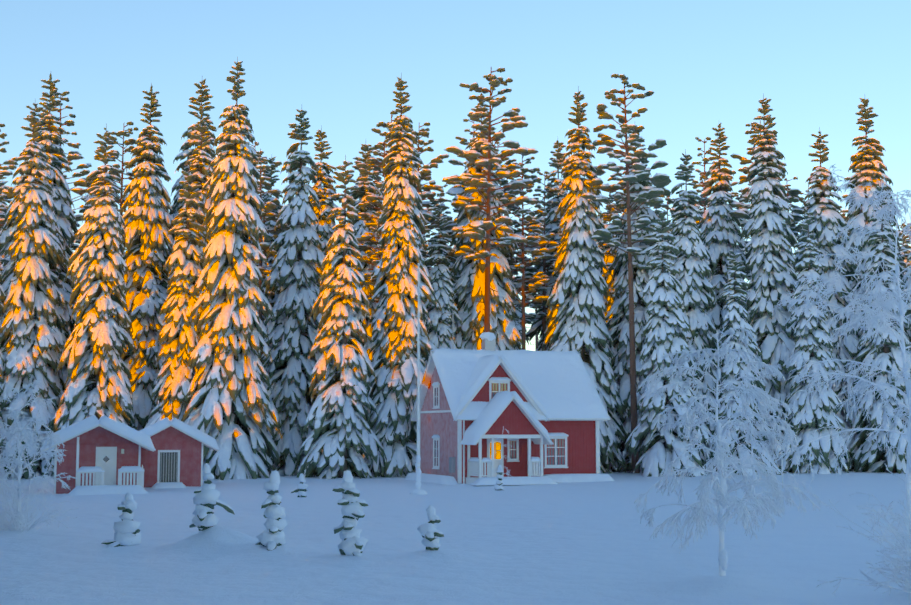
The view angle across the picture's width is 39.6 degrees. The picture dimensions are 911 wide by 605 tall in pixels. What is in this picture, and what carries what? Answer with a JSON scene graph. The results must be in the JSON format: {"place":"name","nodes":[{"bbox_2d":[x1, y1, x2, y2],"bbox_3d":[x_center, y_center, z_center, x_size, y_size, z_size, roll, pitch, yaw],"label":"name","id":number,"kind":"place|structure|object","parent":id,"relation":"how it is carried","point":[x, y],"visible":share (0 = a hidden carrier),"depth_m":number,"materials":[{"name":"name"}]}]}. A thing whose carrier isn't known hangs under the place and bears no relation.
{"place":"outdoors","nodes":[
{"label":"outdoors","id":0,"kind":"place"},
{"bbox_2d":[0,469,910,604],"bbox_3d":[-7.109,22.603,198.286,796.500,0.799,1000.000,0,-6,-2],"label":"snow ground","id":1,"kind":"structure","parent":0,"point":[575,543],"depth_m":28.29,"materials":[{"name":"white snow"}]},
{"bbox_2d":[0,272,5,449],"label":"spruce tree","id":2,"kind":"object","parent":1,"relation":"on","point":[2,298],"visible":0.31,"depth_m":73.02,"materials":[{"name":"green plant"}]},
{"bbox_2d":[0,164,7,266],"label":"spruce tree","id":3,"kind":"object","parent":1,"relation":"on","point":[2,204],"visible":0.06,"depth_m":111.45,"materials":[{"name":"green plant"}]},
{"bbox_2d":[0,254,9,316],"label":"spruce tree","id":4,"kind":"object","parent":1,"relation":"on","point":[5,264],"visible":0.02,"depth_m":97.42,"materials":[{"name":"green plant"}]},
{"bbox_2d":[0,174,11,284],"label":"pine tree","id":5,"kind":"object","parent":1,"relation":"on","point":[2,213],"visible":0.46,"depth_m":85.72,"materials":[{"name":"green plant"}]},
{"bbox_2d":[0,123,20,267],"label":"pine tree","id":6,"kind":"object","parent":1,"relation":"on","point":[11,163],"visible":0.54,"depth_m":92.12,"materials":[{"name":"green plant"}]},
{"bbox_2d":[0,103,69,478],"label":"spruce tree","id":7,"kind":"object","parent":1,"relation":"on","point":[29,244],"visible":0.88,"depth_m":74.22,"materials":[{"name":"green plant"}]},
{"bbox_2d":[0,374,76,522],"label":"frosted birch tree","id":8,"kind":"object","parent":1,"relation":"on","point":[5,461],"visible":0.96,"depth_m":34.95,"materials":[{"name":"white plant"}]},
{"bbox_2d":[0,464,77,532],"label":"frosted bush","id":9,"kind":"object","parent":1,"relation":"on","point":[14,516],"visible":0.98,"depth_m":33.75,"materials":[{"name":"white plant"}]},
{"bbox_2d":[27,73,79,431],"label":"spruce tree","id":10,"kind":"object","parent":1,"relation":"on","point":[66,219],"visible":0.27,"depth_m":79.12,"materials":[{"name":"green plant"}]},
{"bbox_2d":[0,91,116,265],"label":"pine tree","id":11,"kind":"object","parent":1,"relation":"on","point":[75,155],"visible":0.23,"depth_m":86.04,"materials":[{"name":"green plant"}]},
{"bbox_2d":[41,123,136,476],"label":"spruce tree","id":12,"kind":"object","parent":1,"relation":"on","point":[99,386],"visible":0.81,"depth_m":72.60,"materials":[{"name":"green plant"}]},
{"bbox_2d":[41,415,155,495],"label":"shed","id":13,"kind":"structure","parent":1,"relation":"on","point":[103,455],"depth_m":56.21,"materials":[{"name":"red paint"}]},
{"bbox_2d":[90,321,130,422],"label":"spruce tree","id":14,"kind":"object","parent":1,"relation":"on","point":[120,325],"visible":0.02,"depth_m":78.33,"materials":[{"name":"green plant"}]},
{"bbox_2d":[79,121,144,251],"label":"pine tree","id":15,"kind":"object","parent":1,"relation":"on","point":[131,141],"visible":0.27,"depth_m":83.19,"materials":[{"name":"green plant"}]},
{"bbox_2d":[101,492,140,547],"bbox_3d":[-7.904,5.283,29.879,0.726,1.581,1.205,-2,-6,20],"label":"spruce sapling","id":16,"kind":"object","parent":1,"relation":"on","point":[127,531],"visible":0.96,"depth_m":29.88,"materials":[{"name":"white plant"}]},
{"bbox_2d":[119,83,174,430],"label":"spruce tree","id":17,"kind":"object","parent":1,"relation":"on","point":[147,242],"visible":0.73,"depth_m":79.59,"materials":[{"name":"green plant"}]},
{"bbox_2d":[139,417,219,488],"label":"storage shed","id":18,"kind":"structure","parent":1,"relation":"on","point":[174,459],"depth_m":61.42,"materials":[{"name":"red paint"}]},
{"bbox_2d":[145,170,224,477],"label":"spruce tree","id":19,"kind":"object","parent":1,"relation":"on","point":[170,389],"visible":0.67,"depth_m":73.42,"materials":[{"name":"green plant"}]},
{"bbox_2d":[168,79,218,279],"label":"spruce tree","id":20,"kind":"object","parent":1,"relation":"on","point":[204,96],"visible":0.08,"depth_m":84.56,"materials":[{"name":"green plant"}]},
{"bbox_2d":[165,112,227,369],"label":"spruce tree","id":21,"kind":"object","parent":1,"relation":"on","point":[201,170],"visible":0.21,"depth_m":80.62,"materials":[{"name":"green plant"}]},
{"bbox_2d":[189,463,234,530],"bbox_3d":[-5.679,4.607,29.230,1.072,1.781,1.019,0,-6,-2],"label":"spruce sapling","id":22,"kind":"object","parent":1,"relation":"on","point":[206,497],"visible":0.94,"depth_m":29.12,"materials":[{"name":"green plant"}]},
{"bbox_2d":[182,56,282,479],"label":"spruce tree","id":23,"kind":"object","parent":1,"relation":"on","point":[230,377],"visible":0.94,"depth_m":72.10,"materials":[{"name":"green plant"}]},
{"bbox_2d":[228,143,278,426],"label":"spruce tree","id":24,"kind":"object","parent":1,"relation":"on","point":[268,298],"visible":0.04,"depth_m":84.70,"materials":[{"name":"green plant"}]},
{"bbox_2d":[246,142,289,232],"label":"pine tree","id":25,"kind":"object","parent":1,"relation":"on","point":[263,174],"visible":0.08,"depth_m":98.25,"materials":[{"name":"green plant"}]},
{"bbox_2d":[251,149,289,362],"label":"pine tree","id":26,"kind":"object","parent":1,"relation":"on","point":[267,215],"visible":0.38,"depth_m":81.62,"materials":[{"name":"green plant"}]},
{"bbox_2d":[255,471,287,550],"bbox_3d":[-4.142,4.784,28.529,0.685,1.981,1.327,2,-6,-17],"label":"spruce sapling","id":27,"kind":"object","parent":1,"relation":"on","point":[272,535],"visible":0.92,"depth_m":28.32,"materials":[{"name":"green plant"}]},
{"bbox_2d":[262,157,286,325],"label":"spruce tree","id":28,"kind":"object","parent":1,"relation":"on","point":[276,211],"visible":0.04,"depth_m":90.89,"materials":[{"name":"green plant"}]},
{"bbox_2d":[260,108,325,475],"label":"spruce tree","id":29,"kind":"object","parent":1,"relation":"on","point":[299,257],"visible":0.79,"depth_m":78.56,"materials":[{"name":"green plant"}]},
{"bbox_2d":[291,474,307,496],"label":"spruce sapling","id":30,"kind":"object","parent":1,"relation":"on","point":[300,488],"visible":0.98,"depth_m":48.91,"materials":[{"name":"white plant"}]},
{"bbox_2d":[277,125,340,468],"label":"spruce tree","id":31,"kind":"object","parent":1,"relation":"on","point":[324,194],"visible":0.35,"depth_m":85.04,"materials":[{"name":"green plant"}]},
{"bbox_2d":[296,155,386,478],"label":"spruce tree","id":32,"kind":"object","parent":1,"relation":"on","point":[342,436],"visible":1,"depth_m":71.80,"materials":[{"name":"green plant"}]},
{"bbox_2d":[332,470,367,556],"bbox_3d":[-2.118,4.635,27.055,0.887,2.082,0.965,-3,-7,28],"label":"spruce sapling","id":33,"kind":"object","parent":1,"relation":"on","point":[353,542],"visible":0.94,"depth_m":26.88,"materials":[{"name":"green plant"}]},
{"bbox_2d":[338,174,382,248],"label":"pine tree","id":34,"kind":"object","parent":1,"relation":"on","point":[379,190],"depth_m":90.35,"materials":[{"name":"green plant"}]},
{"bbox_2d":[339,144,382,469],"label":"spruce tree","id":35,"kind":"object","parent":1,"relation":"on","point":[361,229],"visible":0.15,"depth_m":83.75,"materials":[{"name":"green plant"}]},
{"bbox_2d":[338,138,433,366],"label":"pine tree","id":36,"kind":"object","parent":1,"relation":"on","point":[366,238],"visible":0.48,"depth_m":80.03,"materials":[{"name":"green plant"}]},
{"bbox_2d":[349,110,441,257],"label":"pine tree","id":37,"kind":"object","parent":1,"relation":"on","point":[381,147],"visible":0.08,"depth_m":86.94,"materials":[{"name":"green plant"}]},
{"bbox_2d":[373,149,427,244],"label":"pine tree","id":38,"kind":"object","parent":1,"relation":"on","point":[379,177],"visible":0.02,"depth_m":100.73,"materials":[{"name":"green plant"}]},
{"bbox_2d":[361,73,440,477],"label":"spruce tree","id":39,"kind":"object","parent":1,"relation":"on","point":[392,394],"visible":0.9,"depth_m":75.07,"materials":[{"name":"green plant"}]},
{"bbox_2d":[377,122,454,270],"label":"pine tree","id":40,"kind":"object","parent":1,"relation":"on","point":[426,174],"visible":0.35,"depth_m":83.86,"materials":[{"name":"green plant"}]},
{"bbox_2d":[409,263,427,494],"bbox_3d":[-1.621,3.482,55.555,0.810,10.520,0.869,0,-6,-2],"label":"flagpole","id":41,"kind":"object","parent":1,"relation":"on","point":[417,491],"visible":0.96,"depth_m":55.40,"materials":[{"name":"white metal"}]},
{"bbox_2d":[423,232,435,267],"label":"pine tree","id":42,"kind":"object","parent":1,"relation":"on","point":[428,235],"depth_m":110.46,"materials":[{"name":"green plant"}]},
{"bbox_2d":[417,504,443,550],"bbox_3d":[-0.537,4.955,27.035,0.552,1.280,0.606,-4,-7,38],"label":"spruce sapling","id":43,"kind":"object","parent":1,"relation":"on","point":[430,532],"visible":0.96,"depth_m":26.93,"materials":[{"name":"white plant"}]},
{"bbox_2d":[407,204,461,455],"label":"spruce tree","id":44,"kind":"object","parent":1,"relation":"on","point":[439,329],"visible":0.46,"depth_m":79.77,"materials":[{"name":"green plant"}]},
{"bbox_2d":[420,209,458,363],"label":"spruce tree","id":45,"kind":"object","parent":1,"relation":"on","point":[450,259],"depth_m":90.11,"materials":[{"name":"green plant"}]},
{"bbox_2d":[422,184,460,308],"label":"pine tree","id":46,"kind":"object","parent":1,"relation":"on","point":[440,200],"visible":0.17,"depth_m":94.28,"materials":[{"name":"green plant"}]},
{"bbox_2d":[449,195,469,335],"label":"spruce tree","id":47,"kind":"object","parent":1,"relation":"on","point":[456,210],"depth_m":97.21,"materials":[{"name":"green plant"}]},
{"bbox_2d":[442,119,521,265],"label":"pine tree","id":48,"kind":"object","parent":1,"relation":"on","point":[463,141],"visible":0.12,"depth_m":88.91,"materials":[{"name":"green plant"}]},
{"bbox_2d":[449,92,524,349],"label":"spruce tree","id":49,"kind":"object","parent":1,"relation":"on","point":[503,313],"visible":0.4,"depth_m":81.50,"materials":[{"name":"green plant"}]},
{"bbox_2d":[442,67,537,332],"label":"pine tree","id":50,"kind":"object","parent":1,"relation":"on","point":[475,230],"visible":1,"depth_m":78.45,"materials":[{"name":"green plant"}]},
{"bbox_2d":[452,142,531,279],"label":"pine tree","id":51,"kind":"object","parent":1,"relation":"on","point":[509,162],"visible":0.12,"depth_m":95.21,"materials":[{"name":"green plant"}]},
{"bbox_2d":[494,465,504,490],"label":"spruce sapling","id":52,"kind":"object","parent":1,"relation":"on","point":[498,486],"visible":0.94,"depth_m":59.66,"materials":[{"name":"white plant"}]},
{"bbox_2d":[489,426,517,485],"bbox_3d":[2.260,7.724,61.951,1.539,3.303,1.198,-4,-7,35],"label":"frosted sapling","id":53,"kind":"object","parent":1,"relation":"on","point":[501,454],"depth_m":61.84,"materials":[{"name":"white"}]},
{"bbox_2d":[405,313,613,485],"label":"house","id":54,"kind":"structure","parent":1,"relation":"on","point":[547,410],"depth_m":66.92,"materials":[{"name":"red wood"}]},
{"bbox_2d":[509,265,521,349],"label":"spruce tree","id":55,"kind":"object","parent":1,"relation":"on","point":[518,310],"visible":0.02,"depth_m":117.59,"materials":[{"name":"green plant"}]},
{"bbox_2d":[511,275,530,344],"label":"spruce tree","id":56,"kind":"object","parent":1,"relation":"on","point":[527,339],"depth_m":132.97,"materials":[{"name":"green plant"}]},
{"bbox_2d":[498,164,545,307],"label":"pine tree","id":57,"kind":"object","parent":1,"relation":"on","point":[504,181],"visible":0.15,"depth_m":87.28,"materials":[{"name":"green plant"}]},
{"bbox_2d":[491,155,558,349],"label":"pine tree","id":58,"kind":"object","parent":1,"relation":"on","point":[540,278],"visible":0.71,"depth_m":83.37,"materials":[{"name":"green plant"}]},
{"bbox_2d":[512,210,542,350],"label":"pine tree","id":59,"kind":"object","parent":1,"relation":"on","point":[536,308],"visible":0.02,"depth_m":129.88,"materials":[{"name":"green plant"}]},
{"bbox_2d":[517,223,543,334],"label":"pine tree","id":60,"kind":"object","parent":1,"relation":"on","point":[527,321],"visible":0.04,"depth_m":107.73,"materials":[{"name":"green plant"}]},
{"bbox_2d":[513,171,565,350],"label":"pine tree","id":61,"kind":"object","parent":1,"relation":"on","point":[529,274],"visible":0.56,"depth_m":89.57,"materials":[{"name":"green plant"}]},
{"bbox_2d":[530,205,555,340],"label":"spruce tree","id":62,"kind":"object","parent":1,"relation":"on","point":[532,324],"depth_m":95.08,"materials":[{"name":"green plant"}]},
{"bbox_2d":[526,140,569,350],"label":"spruce tree","id":63,"kind":"object","parent":1,"relation":"on","point":[556,162],"visible":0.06,"depth_m":91.76,"materials":[{"name":"green plant"}]},
{"bbox_2d":[542,234,570,350],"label":"spruce tree","id":64,"kind":"object","parent":1,"relation":"on","point":[551,327],"visible":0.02,"depth_m":84.81,"materials":[{"name":"green plant"}]},
{"bbox_2d":[545,86,627,473],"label":"spruce tree","id":65,"kind":"object","parent":1,"relation":"on","point":[581,328],"visible":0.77,"depth_m":79.40,"materials":[{"name":"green plant"}]},
{"bbox_2d":[595,211,607,253],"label":"spruce tree","id":66,"kind":"object","parent":1,"relation":"on","point":[598,240],"depth_m":118.36,"materials":[{"name":"green plant"}]},
{"bbox_2d":[596,193,620,359],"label":"spruce tree","id":67,"kind":"object","parent":1,"relation":"on","point":[603,273],"visible":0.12,"depth_m":90.18,"materials":[{"name":"green plant"}]},
{"bbox_2d":[580,73,671,472],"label":"pine tree","id":68,"kind":"object","parent":1,"relation":"on","point":[641,172],"visible":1,"depth_m":79.36,"materials":[{"name":"green plant"}]},
{"bbox_2d":[586,132,669,263],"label":"pine tree","id":69,"kind":"object","parent":1,"relation":"on","point":[614,178],"visible":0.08,"depth_m":94.69,"materials":[{"name":"green plant"}]},
{"bbox_2d":[604,164,668,295],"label":"pine tree","id":70,"kind":"object","parent":1,"relation":"on","point":[608,264],"depth_m":87.74,"materials":[{"name":"green plant"}]},
{"bbox_2d":[605,125,670,472],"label":"spruce tree","id":71,"kind":"object","parent":1,"relation":"on","point":[619,320],"visible":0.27,"depth_m":81.53,"materials":[{"name":"green plant"}]},
{"bbox_2d":[623,209,713,476],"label":"spruce tree","id":72,"kind":"object","parent":1,"relation":"on","point":[667,321],"visible":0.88,"depth_m":74.26,"materials":[{"name":"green plant"}]},
{"bbox_2d":[653,194,684,272],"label":"pine tree","id":73,"kind":"object","parent":1,"relation":"on","point":[668,200],"visible":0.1,"depth_m":96.17,"materials":[{"name":"green plant"}]},
{"bbox_2d":[664,149,721,469],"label":"spruce tree","id":74,"kind":"object","parent":1,"relation":"on","point":[692,267],"visible":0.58,"depth_m":79.95,"materials":[{"name":"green plant"}]},
{"bbox_2d":[669,176,718,304],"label":"pine tree","id":75,"kind":"object","parent":1,"relation":"on","point":[704,198],"visible":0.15,"depth_m":92.67,"materials":[{"name":"green plant"}]},
{"bbox_2d":[669,137,747,291],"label":"pine tree","id":76,"kind":"object","parent":1,"relation":"on","point":[705,162],"visible":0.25,"depth_m":99.24,"materials":[{"name":"green plant"}]},
{"bbox_2d":[698,123,750,451],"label":"spruce tree","id":77,"kind":"object","parent":1,"relation":"on","point":[720,238],"visible":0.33,"depth_m":88.43,"materials":[{"name":"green plant"}]},
{"bbox_2d":[634,328,826,575],"bbox_3d":[4.713,2.759,22.044,3.231,4.632,3.760,0,-6,-2],"label":"frosted birch tree","id":78,"kind":"object","parent":1,"relation":"on","point":[721,484],"visible":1,"depth_m":22.14,"materials":[{"name":"white plant"}]},
{"bbox_2d":[731,188,752,295],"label":"pine tree","id":79,"kind":"object","parent":1,"relation":"on","point":[736,194],"visible":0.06,"depth_m":95.81,"materials":[{"name":"green plant"}]},
{"bbox_2d":[706,246,781,474],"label":"spruce tree","id":80,"kind":"object","parent":1,"relation":"on","point":[736,315],"visible":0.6,"depth_m":74.66,"materials":[{"name":"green plant"}]},
{"bbox_2d":[702,364,811,496],"bbox_3d":[12.413,5.425,51.832,4.630,5.821,4.460,0,-6,-2],"label":"frosted birch tree","id":81,"kind":"object","parent":1,"relation":"on","point":[752,457],"visible":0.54,"depth_m":51.73,"materials":[{"name":"white plant"}]},
{"bbox_2d":[728,120,803,286],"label":"pine tree","id":82,"kind":"object","parent":1,"relation":"on","point":[742,211],"visible":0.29,"depth_m":89.11,"materials":[{"name":"green plant"}]},
{"bbox_2d":[740,93,798,471],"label":"spruce tree","id":83,"kind":"object","parent":1,"relation":"on","point":[770,256],"visible":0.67,"depth_m":81.17,"materials":[{"name":"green plant"}]},
{"bbox_2d":[750,176,804,339],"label":"pine tree","id":84,"kind":"object","parent":1,"relation":"on","point":[794,231],"visible":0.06,"depth_m":90.95,"materials":[{"name":"green plant"}]},
{"bbox_2d":[775,442,789,487],"bbox_3d":[15.689,7.999,60.756,0.840,2.570,0.380,2,-6,-17],"label":"garden lamp","id":85,"kind":"object","parent":1,"relation":"on","point":[779,449],"visible":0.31,"depth_m":60.74,"materials":[{"name":"white paint"}]},
{"bbox_2d":[772,205,850,473],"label":"spruce tree","id":86,"kind":"object","parent":1,"relation":"on","point":[808,419],"visible":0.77,"depth_m":76.45,"materials":[{"name":"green plant"}]},
{"bbox_2d":[791,182,842,293],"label":"pine tree","id":87,"kind":"object","parent":1,"relation":"on","point":[801,199],"visible":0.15,"depth_m":96.47,"materials":[{"name":"green plant"}]},
{"bbox_2d":[792,127,870,470],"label":"spruce tree","id":88,"kind":"object","parent":1,"relation":"on","point":[825,227],"visible":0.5,"depth_m":84.06,"materials":[{"name":"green plant"}]},
{"bbox_2d":[767,164,910,511],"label":"frosted birch tree","id":89,"kind":"object","parent":1,"relation":"on","point":[882,315],"visible":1,"depth_m":41.65,"materials":[{"name":"white plant"}]},
{"bbox_2d":[839,206,853,285],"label":"spruce tree","id":90,"kind":"object","parent":1,"relation":"on","point":[851,281],"depth_m":97.36,"materials":[{"name":"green plant"}]},
{"bbox_2d":[816,496,910,596],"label":"frosted bush","id":91,"kind":"object","parent":1,"relation":"on","point":[899,567],"visible":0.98,"depth_m":20.13,"materials":[{"name":"white plant"}]},
{"bbox_2d":[825,447,910,574],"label":"frosted bush","id":92,"kind":"object","parent":1,"relation":"on","point":[874,510],"visible":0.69,"depth_m":23.89,"materials":[{"name":"white plant"}]},
{"bbox_2d":[841,169,903,238],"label":"pine tree","id":93,"kind":"object","parent":1,"relation":"on","point":[846,195],"visible":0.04,"depth_m":108.26,"materials":[{"name":"green plant"}]},
{"bbox_2d":[839,98,910,469],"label":"spruce tree","id":94,"kind":"object","parent":1,"relation":"on","point":[867,157],"visible":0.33,"depth_m":85.18,"materials":[{"name":"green plant"}]},
{"bbox_2d":[849,181,910,473],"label":"spruce tree","id":95,"kind":"object","parent":1,"relation":"on","point":[867,456],"visible":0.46,"depth_m":78.29,"materials":[{"name":"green plant"}]},
{"bbox_2d":[886,225,910,341],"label":"spruce tree","id":96,"kind":"object","parent":1,"relation":"on","point":[901,263],"depth_m":88.79,"materials":[{"name":"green plant"}]},
{"bbox_2d":[898,222,910,304],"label":"spruce tree","id":97,"kind":"object","parent":1,"relation":"on","point":[902,242],"visible":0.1,"depth_m":140.37,"materials":[{"name":"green plant"}]},
{"bbox_2d":[900,223,910,273],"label":"pine tree","id":98,"kind":"object","parent":1,"relation":"on","point":[903,248],"visible":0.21,"depth_m":110.88,"materials":[{"name":"green plant"}]},
{"bbox_2d":[902,252,910,353],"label":"spruce tree","id":99,"kind":"object","parent":1,"relation":"on","point":[908,311],"visible":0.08,"depth_m":81.46,"materials":[{"name":"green plant"}]},
{"bbox_2d":[0,0,910,350],"label":"sky","id":100,"kind":"structure","parent":0,"point":[707,64],"materials":[{"name":"blue"}]}
]}

